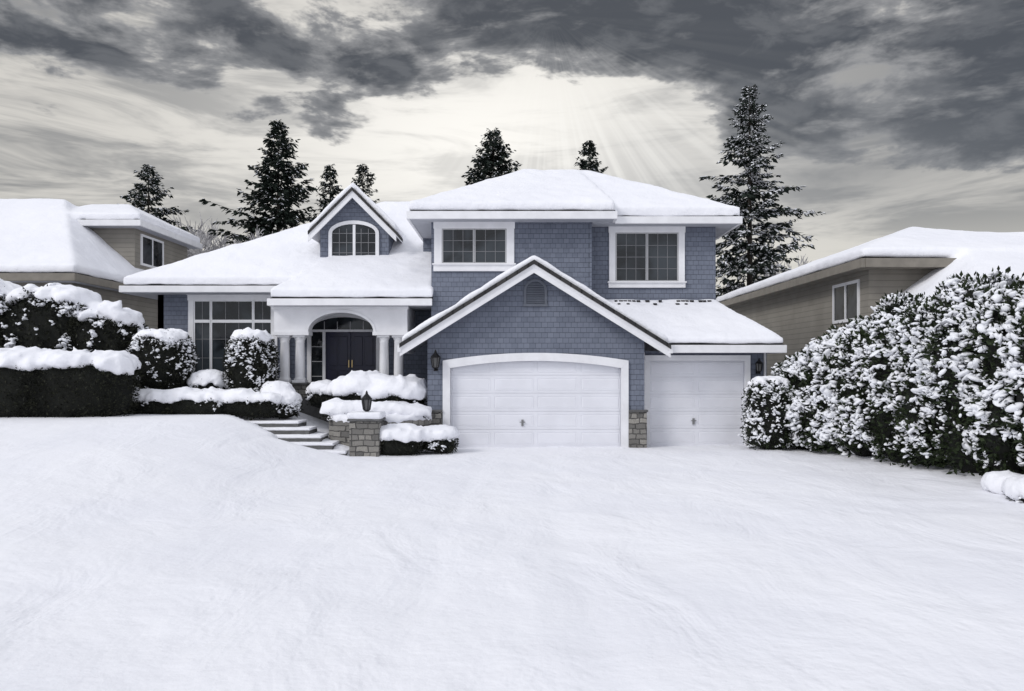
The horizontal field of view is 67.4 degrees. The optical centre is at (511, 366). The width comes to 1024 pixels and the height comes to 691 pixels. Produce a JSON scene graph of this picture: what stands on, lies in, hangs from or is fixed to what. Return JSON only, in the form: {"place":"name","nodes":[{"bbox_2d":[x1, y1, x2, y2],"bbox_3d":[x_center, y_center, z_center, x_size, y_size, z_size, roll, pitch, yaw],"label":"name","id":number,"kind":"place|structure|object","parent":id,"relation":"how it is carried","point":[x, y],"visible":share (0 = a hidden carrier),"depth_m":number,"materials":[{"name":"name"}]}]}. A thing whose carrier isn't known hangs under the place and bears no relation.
{"place":"outdoors","nodes":[
{"label":"outdoors","id":0,"kind":"place"},
{"bbox_2d":[292,385,308,396],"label":"column stone bases","id":1,"kind":"object","parent":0,"point":[300,390],"depth_m":24.00,"materials":[{"name":"grey stone"}]},
{"bbox_2d":[290,382,310,384],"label":"column base caps","id":2,"kind":"object","parent":1,"relation":"on","point":[308,383],"depth_m":23.95,"materials":[{"name":"grey stone"}]},
{"bbox_2d":[431,350,439,370],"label":"lantern wall","id":3,"kind":"structure","parent":0,"point":[435,355],"depth_m":21.71,"materials":[{"name":"black metal"}]},
{"bbox_2d":[0,412,1023,690],"bbox_3d":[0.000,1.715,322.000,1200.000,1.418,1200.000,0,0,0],"label":"snowy ground","id":4,"kind":"structure","parent":0,"point":[182,552],"depth_m":8.90,"materials":[{"name":"white snow"}]},
{"bbox_2d":[0,346,143,417],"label":"clipped hedge","id":5,"kind":"object","parent":4,"relation":"on","point":[35,381],"visible":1,"depth_m":20.48,"materials":[{"name":"green plant"}]},
{"bbox_2d":[0,278,148,352],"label":"tall hedge","id":6,"kind":"object","parent":4,"relation":"on","point":[53,316],"visible":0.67,"depth_m":22.93,"materials":[{"name":"green plant"}]},
{"bbox_2d":[14,228,186,328],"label":"walls","id":7,"kind":"structure","parent":4,"relation":"on","point":[124,243],"depth_m":34.00,"materials":[{"name":"beige wood"}]},
{"bbox_2d":[0,219,138,283],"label":"roof deck","id":8,"kind":"structure","parent":7,"relation":"on","point":[74,272],"depth_m":28.44,"materials":[{"name":"grey"}]},
{"bbox_2d":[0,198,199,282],"bbox_3d":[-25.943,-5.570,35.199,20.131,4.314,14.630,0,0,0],"label":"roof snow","id":9,"kind":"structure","parent":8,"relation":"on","point":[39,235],"depth_m":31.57,"materials":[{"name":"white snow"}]},
{"bbox_2d":[77,220,202,248],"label":"dormer fascia","id":10,"kind":"structure","parent":8,"relation":"attached to","point":[154,228],"depth_m":33.48,"materials":[{"name":"white paint"}]},
{"bbox_2d":[10,226,198,290],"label":"soffit","id":11,"kind":"structure","parent":7,"relation":"attached to","point":[188,246],"depth_m":33.60,"materials":[{"name":"paint"}]},
{"bbox_2d":[0,273,124,289],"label":"gutters","id":12,"kind":"object","parent":11,"relation":"on","point":[57,277],"visible":0.62,"depth_m":27.82,"materials":[{"name":"white paint"}]},
{"bbox_2d":[140,234,163,267],"bbox_3d":[-16.670,-5.280,35.610,0.060,1.400,2.220,0,0,0],"label":"window frame","id":13,"kind":"object","parent":7,"relation":"attached to","point":[141,249],"visible":0.84,"depth_m":35.16,"materials":[{"name":"white wood"}]},
{"bbox_2d":[143,237,161,266],"bbox_3d":[-16.690,-5.280,35.610,0.040,1.200,1.980,0,0,0],"label":"window glass","id":14,"kind":"object","parent":13,"relation":"in","point":[147,252],"visible":0.86,"depth_m":35.51,"materials":[{"name":"black glass"}]},
{"bbox_2d":[117,164,205,248],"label":"spruce tree","id":15,"kind":"object","parent":4,"relation":"on","point":[141,202],"visible":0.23,"depth_m":44.79,"materials":[{"name":"green plant"}]},
{"bbox_2d":[126,328,199,389],"bbox_3d":[-10.543,-0.174,23.089,1.974,2.019,1.912,0,0,0],"label":"round shrub","id":16,"kind":"object","parent":4,"relation":"on","point":[166,359],"visible":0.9,"depth_m":22.50,"materials":[{"name":"green plant"}]},
{"bbox_2d":[169,211,231,252],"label":"frosted bare tree","id":17,"kind":"object","parent":4,"relation":"on","point":[222,246],"visible":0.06,"depth_m":49.77,"materials":[{"name":"grey plant"}]},
{"bbox_2d":[187,226,217,256],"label":"frosted bare tree","id":18,"kind":"object","parent":4,"relation":"on","point":[205,243],"visible":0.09,"depth_m":42.86,"materials":[{"name":"grey plant"}]},
{"bbox_2d":[126,386,284,420],"bbox_3d":[-8.997,1.005,22.044,5.123,1.049,1.180,0,0,0],"label":"shrub","id":19,"kind":"object","parent":4,"relation":"on","point":[245,402],"visible":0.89,"depth_m":21.67,"materials":[{"name":"green plant"}]},
{"bbox_2d":[186,369,228,389],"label":"shrub","id":20,"kind":"object","parent":4,"relation":"on","point":[203,379],"visible":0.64,"depth_m":22.82,"materials":[{"name":"green plant"}]},
{"bbox_2d":[186,221,232,257],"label":"frosted bare tree","id":21,"kind":"object","parent":4,"relation":"on","point":[196,234],"visible":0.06,"depth_m":45.66,"materials":[{"name":"grey plant"}]},
{"bbox_2d":[205,236,229,250],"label":"frosted bare tree","id":22,"kind":"object","parent":4,"relation":"on","point":[217,242],"visible":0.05,"depth_m":46.69,"materials":[{"name":"grey plant"}]},
{"bbox_2d":[221,327,279,391],"bbox_3d":[-7.851,-0.118,23.110,1.698,2.134,1.744,0,0,0],"label":"round shrub","id":23,"kind":"object","parent":4,"relation":"on","point":[250,361],"visible":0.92,"depth_m":22.54,"materials":[{"name":"green plant"}]},
{"bbox_2d":[228,228,272,244],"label":"frosted bare tree","id":24,"kind":"object","parent":4,"relation":"on","point":[254,237],"visible":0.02,"depth_m":41.60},
{"bbox_2d":[199,119,317,243],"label":"spruce tree","id":25,"kind":"object","parent":4,"relation":"on","point":[281,216],"visible":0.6,"depth_m":44.46,"materials":[{"name":"green plant"}]},
{"bbox_2d":[260,381,303,418],"bbox_3d":[-6.776,0.951,22.513,1.489,1.102,1.060,0,0,41],"label":"shrub","id":26,"kind":"object","parent":4,"relation":"on","point":[291,404],"visible":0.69,"depth_m":22.18,"materials":[{"name":"green plant"}]},
{"bbox_2d":[158,295,430,405],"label":"wing walls","id":27,"kind":"structure","parent":4,"relation":"on","point":[172,311],"depth_m":26.00,"materials":[{"name":"blue"}]},
{"bbox_2d":[187,295,278,378],"bbox_3d":[-9.365,-0.955,25.745,3.090,3.010,0.130,0,0,0],"label":"living room window trim","id":28,"kind":"structure","parent":27,"relation":"attached to","point":[191,298],"depth_m":25.73,"materials":[{"name":"white wood"}]},
{"bbox_2d":[194,300,271,368],"bbox_3d":[-9.365,-0.930,25.771,2.618,2.594,0.042,0,0,0],"label":"living room window sash","id":29,"kind":"object","parent":28,"relation":"in","point":[253,321],"visible":0.57,"depth_m":25.75,"materials":[{"name":"white wood"}]},
{"bbox_2d":[202,301,262,369],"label":"living room window muntins","id":30,"kind":"object","parent":29,"relation":"attached to","point":[225,328],"visible":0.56,"depth_m":25.77,"materials":[{"name":"white wood"}]},
{"bbox_2d":[195,301,270,371],"bbox_3d":[-9.365,-0.930,25.797,2.630,2.600,0.017,0,0,0],"label":"living room window glass","id":31,"kind":"object","parent":29,"relation":"in","point":[238,310],"visible":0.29,"depth_m":25.79,"materials":[{"name":"grey glass"}]},
{"bbox_2d":[122,292,430,310],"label":"soffit","id":32,"kind":"structure","parent":27,"relation":"attached to","point":[152,295],"depth_m":25.34,"materials":[{"name":"paint"}]},
{"bbox_2d":[119,286,431,306],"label":"gutters","id":33,"kind":"object","parent":32,"relation":"on","point":[272,302],"visible":0.67,"depth_m":23.53,"materials":[{"name":"white paint"}]},
{"bbox_2d":[307,314,379,381],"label":"entry trim","id":34,"kind":"structure","parent":27,"relation":"attached to","point":[324,349],"depth_m":25.92,"materials":[{"name":"wood"}]},
{"bbox_2d":[311,322,363,376],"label":"entry muntins","id":35,"kind":"object","parent":34,"relation":"attached to","point":[321,346],"visible":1,"depth_m":25.95,"materials":[{"name":"wood"}]},
{"bbox_2d":[311,317,372,381],"bbox_3d":[-5.685,-0.370,25.985,2.190,2.620,0.030,0,0,0],"label":"entry glass","id":36,"kind":"object","parent":34,"relation":"in","point":[331,324],"visible":0.66,"depth_m":25.97,"materials":[{"name":"black glass"}]},
{"bbox_2d":[326,332,375,380],"bbox_3d":[-5.445,-0.130,25.968,1.710,2.100,0.065,0,0,0],"label":"front double door","id":37,"kind":"structure","parent":34,"relation":"attached to","point":[357,348],"depth_m":25.93,"materials":[{"name":"blue paint"}]},
{"bbox_2d":[246,419,348,455],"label":"front steps","id":38,"kind":"structure","parent":4,"relation":"on","point":[298,431],"depth_m":21.11,"materials":[{"name":"concrete"}]},
{"bbox_2d":[301,397,327,421],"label":"porch floor","id":39,"kind":"structure","parent":4,"relation":"on","point":[312,410],"depth_m":23.70,"materials":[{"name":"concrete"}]},
{"bbox_2d":[277,335,403,382],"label":"column blocks","id":40,"kind":"structure","parent":39,"relation":"on","point":[305,336],"depth_m":24.06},
{"bbox_2d":[279,337,402,379],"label":"porch columns","id":41,"kind":"structure","parent":40,"relation":"on","point":[300,360],"depth_m":24.12,"materials":[{"name":"white paint"}]},
{"bbox_2d":[274,308,414,331],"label":"porch entablature","id":42,"kind":"structure","parent":40,"relation":"on","point":[382,320],"depth_m":24.05,"materials":[{"name":"white paint"}]},
{"bbox_2d":[271,306,408,335],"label":"porch mouldings","id":43,"kind":"object","parent":42,"relation":"attached to","point":[307,333],"visible":0.98,"depth_m":24.00,"materials":[{"name":"white wood"}]},
{"bbox_2d":[309,164,342,217],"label":"spruce tree","id":44,"kind":"object","parent":4,"relation":"on","point":[329,176],"visible":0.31,"depth_m":48.84,"materials":[{"name":"green plant"}]},
{"bbox_2d":[351,164,379,202],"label":"spruce tree","id":45,"kind":"object","parent":4,"relation":"on","point":[361,169],"visible":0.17,"depth_m":49.93,"materials":[{"name":"green plant"}]},
{"bbox_2d":[349,420,383,456],"bbox_3d":[-3.850,2.020,20.350,0.780,1.200,0.700,0,0,0],"label":"stone pillar","id":46,"kind":"object","parent":4,"relation":"on","point":[364,438],"visible":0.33,"depth_m":20.00,"materials":[{"name":"stone"}]},
{"bbox_2d":[347,417,385,420],"bbox_3d":[-3.850,1.390,20.350,0.880,0.060,0.800,0,0,0],"label":"cap","id":47,"kind":"object","parent":46,"relation":"on","point":[384,418],"visible":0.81,"depth_m":19.95,"materials":[{"name":"concrete"}]},
{"bbox_2d":[347,411,385,418],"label":"snow","id":48,"kind":"structure","parent":47,"relation":"on","point":[366,415],"depth_m":19.95,"materials":[{"name":"white snow"}]},
{"bbox_2d":[361,391,371,411],"bbox_3d":[-3.850,0.935,20.350,0.294,0.609,0.294,0,0,0],"label":"garden lantern","id":49,"kind":"object","parent":48,"relation":"on","point":[366,399],"visible":0.85,"depth_m":20.27,"materials":[{"name":"black metal"}]},
{"bbox_2d":[329,419,430,449],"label":"stones","id":50,"kind":"object","parent":4,"relation":"on","point":[339,431],"visible":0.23,"depth_m":21.06,"materials":[{"name":"grey stone"}]},
{"bbox_2d":[327,412,431,422],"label":"snow","id":51,"kind":"structure","parent":50,"relation":"on","point":[395,417],"depth_m":21.00,"materials":[{"name":"white snow"}]},
{"bbox_2d":[380,423,459,455],"bbox_3d":[-2.550,1.962,20.615,2.308,0.924,1.182,0,0,-9],"label":"spreading shrub","id":52,"kind":"object","parent":4,"relation":"on","point":[400,439],"visible":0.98,"depth_m":20.25,"materials":[{"name":"white plant"}]},
{"bbox_2d":[461,127,521,184],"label":"spruce tree","id":53,"kind":"object","parent":4,"relation":"on","point":[490,162],"visible":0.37,"depth_m":48.47,"materials":[{"name":"green plant"}]},
{"bbox_2d":[431,412,646,447],"bbox_3d":[2.538,2.005,22.125,10.085,1.430,0.588,0,0,-3],"label":"stone wainscot","id":54,"kind":"object","parent":4,"relation":"on","point":[637,429],"visible":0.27,"depth_m":21.90,"materials":[{"name":"stone"}]},
{"bbox_2d":[432,410,647,411],"bbox_3d":[0.675,1.260,21.995,6.410,0.060,0.250,0,0,0],"label":"stone wainscot cap","id":55,"kind":"object","parent":54,"relation":"on","point":[629,410],"visible":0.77,"depth_m":21.87,"materials":[{"name":"grey stone"}]},
{"bbox_2d":[573,140,607,173],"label":"spruce tree","id":56,"kind":"object","parent":4,"relation":"on","point":[587,164],"visible":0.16,"depth_m":50.86,"materials":[{"name":"green plant"}]},
{"bbox_2d":[644,351,766,379],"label":"garage side walls","id":57,"kind":"structure","parent":4,"relation":"on","point":[754,357],"depth_m":22.60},
{"bbox_2d":[123,187,783,348],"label":"roof decks","id":58,"kind":"object","parent":57,"relation":"on","point":[557,276],"visible":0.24,"depth_m":21.47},
{"bbox_2d":[320,198,393,256],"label":"dormer walls","id":59,"kind":"structure","parent":58,"relation":"on","point":[352,209],"depth_m":26.50,"materials":[{"name":"blue wood"}]},
{"bbox_2d":[328,220,378,256],"bbox_3d":[-5.450,-4.240,26.455,1.800,1.600,0.110,0,0,0],"label":"dormer window trim","id":60,"kind":"structure","parent":59,"relation":"attached to","point":[335,226],"depth_m":26.43,"materials":[{"name":"white wood"}]},
{"bbox_2d":[332,224,374,255],"bbox_3d":[-5.450,-4.235,26.492,1.500,1.370,0.015,0,0,0],"label":"dormer window glass","id":61,"kind":"object","parent":60,"relation":"in","point":[361,248],"visible":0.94,"depth_m":26.48,"materials":[{"name":"black glass"}]},
{"bbox_2d":[332,229,374,255],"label":"dormer window muntins","id":62,"kind":"object","parent":61,"relation":"attached to","point":[346,233],"visible":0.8,"depth_m":26.46,"materials":[{"name":"grey wood"}]},
{"bbox_2d":[308,191,402,242],"bbox_3d":[-5.440,-5.130,27.810,3.000,1.740,3.380,0,0,0],"label":"dormer rake","id":63,"kind":"object","parent":59,"relation":"attached to","point":[314,234],"visible":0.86,"depth_m":26.12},
{"bbox_2d":[123,169,782,343],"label":"roof snow","id":64,"kind":"structure","parent":58,"relation":"on","point":[290,262],"depth_m":24.50,"materials":[{"name":"white snow"}]},
{"bbox_2d":[614,300,710,304],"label":"exposed shingle tabs","id":65,"kind":"object","parent":58,"relation":"on","point":[661,301],"visible":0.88,"depth_m":24.22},
{"bbox_2d":[671,345,786,353],"bbox_3d":[6.175,-0.512,26.470,3.410,0.225,9.060,0,0,0],"label":"bay gutter","id":66,"kind":"object","parent":58,"relation":"attached to","point":[770,349],"visible":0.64,"depth_m":21.94,"materials":[{"name":"white metal"}]},
{"bbox_2d":[410,339,658,350],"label":"gable soffit","id":67,"kind":"structure","parent":57,"relation":"attached to","point":[647,346],"depth_m":23.62,"materials":[{"name":"wood"}]},
{"bbox_2d":[397,345,672,353],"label":"garage gutters","id":68,"kind":"object","parent":67,"relation":"attached to","point":[412,352],"visible":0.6,"depth_m":21.50,"materials":[{"name":"white paint"}]},
{"bbox_2d":[450,361,620,447],"bbox_3d":[0.675,1.170,22.150,4.990,2.900,0.060,0,0,0],"label":"double garage door","id":69,"kind":"structure","parent":57,"relation":"attached to","point":[535,393],"depth_m":22.12,"materials":[{"name":"white paint"}]},
{"bbox_2d":[451,361,619,444],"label":"double garage door panels","id":70,"kind":"object","parent":69,"relation":"attached to","point":[544,420],"visible":0.97,"depth_m":22.11,"materials":[{"name":"white metal"}]},
{"bbox_2d":[520,418,696,425],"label":"garage handles","id":71,"kind":"object","parent":70,"relation":"attached to","point":[693,420],"visible":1,"depth_m":22.64,"materials":[{"name":"metal"}]},
{"bbox_2d":[523,279,547,305],"bbox_3d":[0.670,-2.120,21.975,0.700,0.780,0.070,0,0,0],"label":"gable vent frame","id":72,"kind":"object","parent":57,"relation":"attached to","point":[544,286],"visible":1,"depth_m":21.95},
{"bbox_2d":[526,282,543,302],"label":"gable vent louvres","id":73,"kind":"object","parent":72,"relation":"in","point":[534,297],"visible":1,"depth_m":21.98,"materials":[{"name":"wood"}]},
{"bbox_2d":[423,222,715,350],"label":"second storey walls","id":74,"kind":"structure","parent":57,"relation":"on","point":[563,247],"depth_m":23.80,"materials":[{"name":"blue wood"}]},
{"bbox_2d":[432,222,515,270],"bbox_3d":[-1.170,-3.765,23.745,2.580,1.610,0.130,0,0,0],"label":"window trim","id":75,"kind":"structure","parent":74,"relation":"attached to","point":[438,264],"depth_m":23.73,"materials":[{"name":"white paint"}]},
{"bbox_2d":[442,229,505,262],"bbox_3d":[-1.170,-3.740,23.773,1.988,1.074,0.037,0,0,0],"label":"window sash","id":76,"kind":"object","parent":75,"relation":"attached to","point":[474,245],"depth_m":23.76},
{"bbox_2d":[443,230,504,261],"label":"window muntins","id":77,"kind":"object","parent":76,"relation":"attached to","point":[485,240],"depth_m":23.78,"materials":[{"name":"white wood"}]},
{"bbox_2d":[443,229,506,262],"bbox_3d":[-1.170,-3.740,23.797,2.000,1.080,0.017,0,0,0],"label":"window glass","id":78,"kind":"object","parent":75,"relation":"attached to","point":[461,245],"visible":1,"depth_m":23.79,"materials":[{"name":"grey glass"}]},
{"bbox_2d":[410,219,736,237],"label":"soffit","id":79,"kind":"structure","parent":74,"relation":"attached to","point":[423,227],"depth_m":23.84,"materials":[{"name":"paint"}]},
{"bbox_2d":[406,211,742,240],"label":"gutters","id":80,"kind":"object","parent":79,"relation":"on","point":[738,220],"visible":0.81,"depth_m":23.13,"materials":[{"name":"white paint"}]},
{"bbox_2d":[589,222,591,289],"bbox_3d":[2.435,-2.330,23.835,0.070,4.300,0.130,0,0,0],"label":"corner board","id":81,"kind":"object","parent":74,"relation":"attached to","point":[590,255],"visible":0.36,"depth_m":23.77,"materials":[{"name":"blue"}]},
{"bbox_2d":[607,226,686,287],"bbox_3d":[4.280,-3.510,24.345,2.500,2.000,0.130,0,0,0],"label":"window trim","id":82,"kind":"structure","parent":74,"relation":"attached to","point":[681,282],"depth_m":24.34,"materials":[{"name":"white paint"}]},
{"bbox_2d":[615,233,677,280],"bbox_3d":[4.280,-3.485,24.373,1.988,1.544,0.037,0,0,0],"label":"window sash","id":83,"kind":"object","parent":82,"relation":"attached to","point":[646,256],"depth_m":24.36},
{"bbox_2d":[617,234,676,279],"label":"window muntins","id":84,"kind":"object","parent":83,"relation":"attached to","point":[657,245],"depth_m":24.38,"materials":[{"name":"white wood"}]},
{"bbox_2d":[617,234,676,279],"bbox_3d":[4.280,-3.485,24.396,2.000,1.550,0.017,0,0,0],"label":"window glass","id":85,"kind":"object","parent":82,"relation":"attached to","point":[635,256],"visible":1,"depth_m":24.39,"materials":[{"name":"grey glass"}]},
{"bbox_2d":[650,361,743,445],"bbox_3d":[5.450,1.210,22.730,2.860,2.820,0.060,0,0,0],"label":"single garage door","id":86,"kind":"structure","parent":57,"relation":"attached to","point":[695,394],"depth_m":22.70,"materials":[{"name":"white paint"}]},
{"bbox_2d":[650,363,742,442],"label":"single garage door panels","id":87,"kind":"object","parent":86,"relation":"attached to","point":[688,403],"visible":0.94,"depth_m":22.69,"materials":[{"name":"white metal"}]},
{"bbox_2d":[644,352,765,409],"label":"boards","id":88,"kind":"object","parent":57,"relation":"attached to","point":[644,373],"visible":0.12,"depth_m":22.50,"materials":[{"name":"blue paint"}]},
{"bbox_2d":[755,358,762,373],"bbox_3d":[7.200,-0.032,22.420,0.224,0.464,0.304,0,0,0],"label":"bay wall lantern","id":89,"kind":"object","parent":57,"relation":"on","point":[758,362],"depth_m":22.32,"materials":[{"name":"black metal"}]},
{"bbox_2d":[698,84,824,308],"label":"spruce tree","id":90,"kind":"object","parent":4,"relation":"on","point":[753,164],"visible":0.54,"depth_m":41.45,"materials":[{"name":"green plant"}]},
{"bbox_2d":[737,376,795,450],"bbox_3d":[7.139,1.294,21.210,1.656,2.101,1.497,0,0,0],"label":"round shrub","id":91,"kind":"object","parent":4,"relation":"on","point":[766,398],"visible":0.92,"depth_m":20.80,"materials":[{"name":"green plant"}]},
{"bbox_2d":[735,236,811,277],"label":"frosted bare tree","id":92,"kind":"object","parent":4,"relation":"on","point":[804,263],"visible":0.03,"depth_m":47.56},
{"bbox_2d":[731,270,931,375],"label":"walls","id":93,"kind":"structure","parent":4,"relation":"on","point":[796,320],"depth_m":28.56,"materials":[{"name":"beige wood"}]},
{"bbox_2d":[744,257,906,294],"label":"roof deck","id":94,"kind":"structure","parent":93,"relation":"on","point":[863,257],"depth_m":23.32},
{"bbox_2d":[720,258,956,312],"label":"gutters","id":95,"kind":"object","parent":94,"relation":"attached to","point":[883,263],"visible":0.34,"depth_m":23.92,"materials":[{"name":"brown paint"}]},
{"bbox_2d":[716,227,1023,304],"bbox_3d":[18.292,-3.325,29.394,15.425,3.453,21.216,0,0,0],"label":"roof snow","id":96,"kind":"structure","parent":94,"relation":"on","point":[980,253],"depth_m":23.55,"materials":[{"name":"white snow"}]},
{"bbox_2d":[726,268,937,307],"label":"soffit","id":97,"kind":"structure","parent":93,"relation":"attached to","point":[813,283],"depth_m":26.56,"materials":[{"name":"brown paint"}]},
{"bbox_2d":[832,279,859,323],"bbox_3d":[11.080,-2.140,25.500,0.060,1.320,2.000,0,0,0],"label":"window frame","id":98,"kind":"object","parent":93,"relation":"attached to","point":[857,281],"visible":0.86,"depth_m":25.46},
{"bbox_2d":[834,283,856,320],"bbox_3d":[11.102,-2.140,25.500,0.035,1.120,1.800,0,0,0],"label":"window glass","id":99,"kind":"object","parent":98,"relation":"in","point":[851,300],"visible":0.86,"depth_m":25.45,"materials":[{"name":"grey glass"}]},
{"bbox_2d":[771,265,1023,475],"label":"arborvitae hedge","id":100,"kind":"object","parent":4,"relation":"on","point":[897,381],"visible":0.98,"depth_m":16.12,"materials":[{"name":"green plant"}]},
{"bbox_2d":[980,470,1023,502],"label":"shrub","id":101,"kind":"object","parent":4,"relation":"on","point":[1009,484],"visible":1,"depth_m":13.34,"materials":[{"name":"white plant"}]},
{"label":"planter soil","id":102,"kind":"structure","parent":4,"relation":"on","visible":0},
{"bbox_2d":[305,379,335,407],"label":"shrub","id":103,"kind":"object","parent":102,"relation":"in","point":[318,395],"visible":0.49,"depth_m":22.95,"materials":[{"name":"green plant"}]},
{"bbox_2d":[320,398,431,421],"bbox_3d":[-3.804,1.229,21.572,3.200,0.732,1.122,0,0,0],"label":"spreading shrub","id":104,"kind":"object","parent":102,"relation":"on","point":[334,406],"visible":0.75,"depth_m":21.15,"materials":[{"name":"white plant"}]},
{"bbox_2d":[326,370,427,404],"bbox_3d":[-3.889,0.710,22.555,3.109,1.238,1.817,0,0,0],"label":"spreading shrub","id":105,"kind":"object","parent":102,"relation":"on","point":[376,385],"visible":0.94,"depth_m":21.90,"materials":[{"name":"white plant"}]},
{"bbox_2d":[0,0,1023,294],"label":"sky","id":106,"kind":"structure","parent":0,"point":[892,116],"materials":[{"name":"grey"}]},
{"bbox_2d":[428,273,643,409],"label":"garage front wall","id":107,"kind":"structure","parent":0,"point":[508,322],"depth_m":22.00,"materials":[{"name":"blue wood"}]},
{"bbox_2d":[400,264,670,357],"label":"gable rake boards","id":108,"kind":"object","parent":107,"relation":"attached to","point":[554,281],"visible":1,"depth_m":21.53,"materials":[{"name":"white wood"}]},
{"bbox_2d":[443,353,750,446],"bbox_3d":[2.510,1.160,22.295,8.980,3.120,0.730,0,0,0],"label":"garage door trim","id":109,"kind":"structure","parent":107,"relation":"attached to","point":[623,365],"depth_m":21.93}
]}

